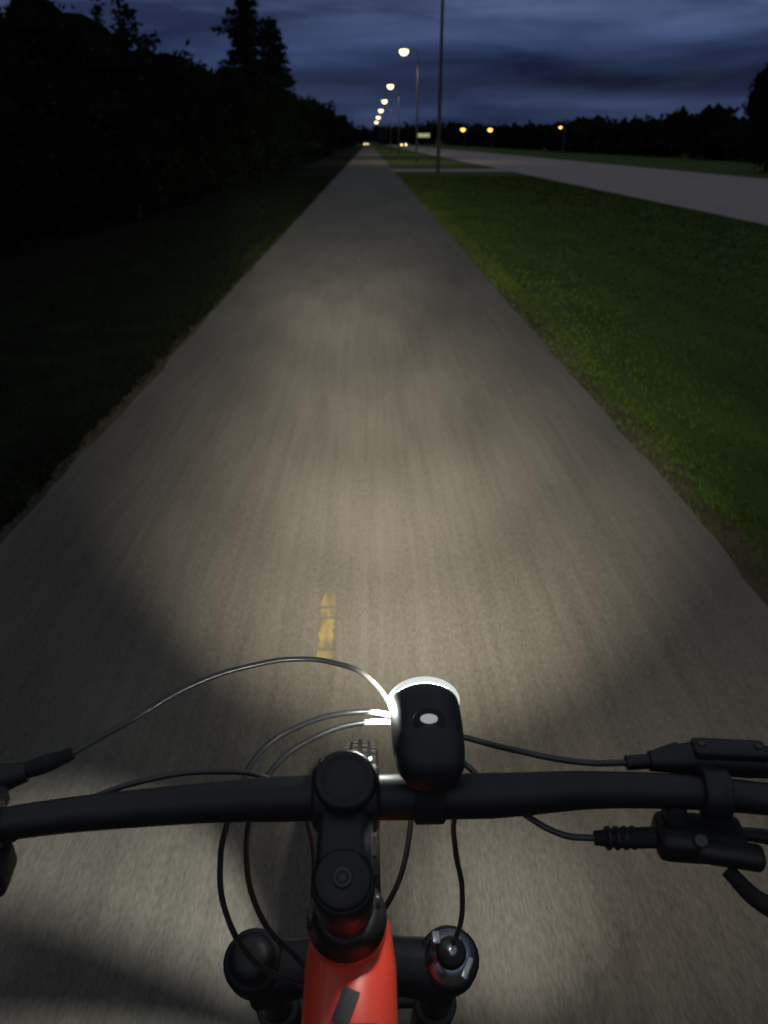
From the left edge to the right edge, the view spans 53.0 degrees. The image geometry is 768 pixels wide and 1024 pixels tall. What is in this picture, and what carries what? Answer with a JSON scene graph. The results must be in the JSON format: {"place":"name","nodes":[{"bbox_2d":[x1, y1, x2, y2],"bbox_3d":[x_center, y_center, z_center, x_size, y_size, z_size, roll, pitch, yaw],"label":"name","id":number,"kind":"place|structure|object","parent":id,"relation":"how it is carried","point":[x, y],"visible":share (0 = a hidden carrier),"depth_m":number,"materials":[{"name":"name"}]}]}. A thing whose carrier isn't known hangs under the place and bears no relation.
{"place":"outdoors","nodes":[
{"label":"outdoors","id":0,"kind":"place"},
{"bbox_2d":[0,146,767,605],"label":"grass","id":1,"kind":"structure","parent":0,"point":[44,245],"depth_m":7.75,"materials":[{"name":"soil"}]},
{"bbox_2d":[0,0,336,250],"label":"hedge","id":2,"kind":"object","parent":1,"relation":"on","point":[100,124],"visible":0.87,"depth_m":15.58,"materials":[{"name":"green plant"}]},
{"bbox_2d":[210,0,320,162],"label":"spruce tree","id":3,"kind":"object","parent":1,"relation":"on","point":[244,53],"visible":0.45,"depth_m":43.47,"materials":[{"name":"green plant"}]},
{"bbox_2d":[260,15,316,164],"bbox_3d":[-6.531,-25.014,46.057,4.789,8.132,4.472,0,26,-1],"label":"spruce tree","id":4,"kind":"object","parent":1,"relation":"on","point":[276,49],"visible":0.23,"depth_m":45.34,"materials":[{"name":"green plant"}]},
{"bbox_2d":[0,146,767,1023],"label":"bike path","id":5,"kind":"structure","parent":0,"point":[410,446],"depth_m":2.60,"materials":[{"name":"grey asphalt"}]},
{"bbox_2d":[315,188,364,658],"bbox_3d":[-0.681,-11.345,26.993,0.061,0.001,54.500,0,26,-1],"label":"line marking","id":6,"kind":"object","parent":5,"relation":"on","point":[325,633],"visible":0.95,"depth_m":2.61,"materials":[{"name":"yellow paint"}]},
{"bbox_2d":[0,656,767,1023],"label":"bicycle","id":7,"kind":"object","parent":5,"relation":"on","point":[350,958],"visible":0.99,"depth_m":0.54,"materials":[{"name":"black metal"}]},
{"bbox_2d":[388,676,464,824],"bbox_3d":[0.032,0.178,0.573,0.057,0.077,0.094,0,26,-1],"label":"bicycle headlight","id":8,"kind":"object","parent":7,"relation":"attached to","point":[427,734],"visible":0.99,"depth_m":0.54},
{"bbox_2d":[0,0,767,141],"label":"sky","id":9,"kind":"structure","parent":0,"point":[507,62],"materials":[{"name":"blue"}]},
{"bbox_2d":[12,142,767,546],"bbox_3d":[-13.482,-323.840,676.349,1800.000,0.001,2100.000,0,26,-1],"label":"ground","id":10,"kind":"structure","parent":0,"point":[682,162],"depth_m":7.63,"materials":[{"name":"green plant"}]},
{"bbox_2d":[303,98,359,149],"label":"tree row","id":11,"kind":"object","parent":10,"relation":"on","point":[346,133],"visible":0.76,"depth_m":153.86,"materials":[{"name":"green plant"}]},
{"bbox_2d":[375,121,379,145],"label":"street lamp","id":12,"kind":"object","parent":10,"relation":"on","point":[376,122],"visible":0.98,"depth_m":277.66,"materials":[{"name":"white"}]},
{"bbox_2d":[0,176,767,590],"bbox_3d":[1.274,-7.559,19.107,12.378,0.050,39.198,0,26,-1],"label":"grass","id":13,"kind":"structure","parent":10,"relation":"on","point":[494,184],"depth_m":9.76,"materials":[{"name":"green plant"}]},
{"bbox_2d":[382,100,390,150],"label":"street lamp","id":14,"kind":"object","parent":10,"relation":"on","point":[384,101],"visible":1,"depth_m":136.29,"materials":[{"name":"white"}]},
{"bbox_2d":[387,84,399,153],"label":"street lamp","id":15,"kind":"object","parent":10,"relation":"on","point":[389,86],"visible":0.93,"depth_m":99.84,"materials":[{"name":"white"}]},
{"bbox_2d":[399,48,418,161],"bbox_3d":[1.989,-32.679,62.010,1.645,8.110,0.680,0,26,-1],"label":"street lamp","id":16,"kind":"object","parent":10,"relation":"on","point":[403,51],"visible":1,"depth_m":61.60,"materials":[{"name":"white"}]},
{"bbox_2d":[418,133,429,150],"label":"road sign","id":17,"kind":"object","parent":10,"relation":"on","point":[423,134],"visible":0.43,"depth_m":134.75,"materials":[{"name":"metal"}]},
{"bbox_2d":[436,0,443,174],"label":"utility pole","id":18,"kind":"object","parent":10,"relation":"on","point":[439,97],"visible":1,"depth_m":36.95,"materials":[{"name":"grey metal"}]},
{"bbox_2d":[343,102,752,162],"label":"distant woodland","id":19,"kind":"object","parent":10,"relation":"on","point":[709,132],"visible":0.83,"depth_m":97.30,"materials":[{"name":"green plant"}]},
{"bbox_2d":[558,126,564,152],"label":"street lamp","id":20,"kind":"object","parent":10,"relation":"on","point":[560,127],"visible":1,"depth_m":108.15,"materials":[{"name":"brown"}]},
{"bbox_2d":[739,63,767,172],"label":"roadside tree","id":21,"kind":"object","parent":10,"relation":"on","point":[756,146],"visible":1,"depth_m":40.32,"materials":[{"name":"green plant"}]},
{"bbox_2d":[391,169,513,171],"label":"side road","id":22,"kind":"structure","parent":0,"point":[449,170],"depth_m":43.91,"materials":[{"name":"grey asphalt"}]},
{"bbox_2d":[387,145,767,224],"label":"road","id":23,"kind":"structure","parent":0,"point":[742,198],"depth_m":31.91,"materials":[{"name":"grey asphalt"}]}
]}

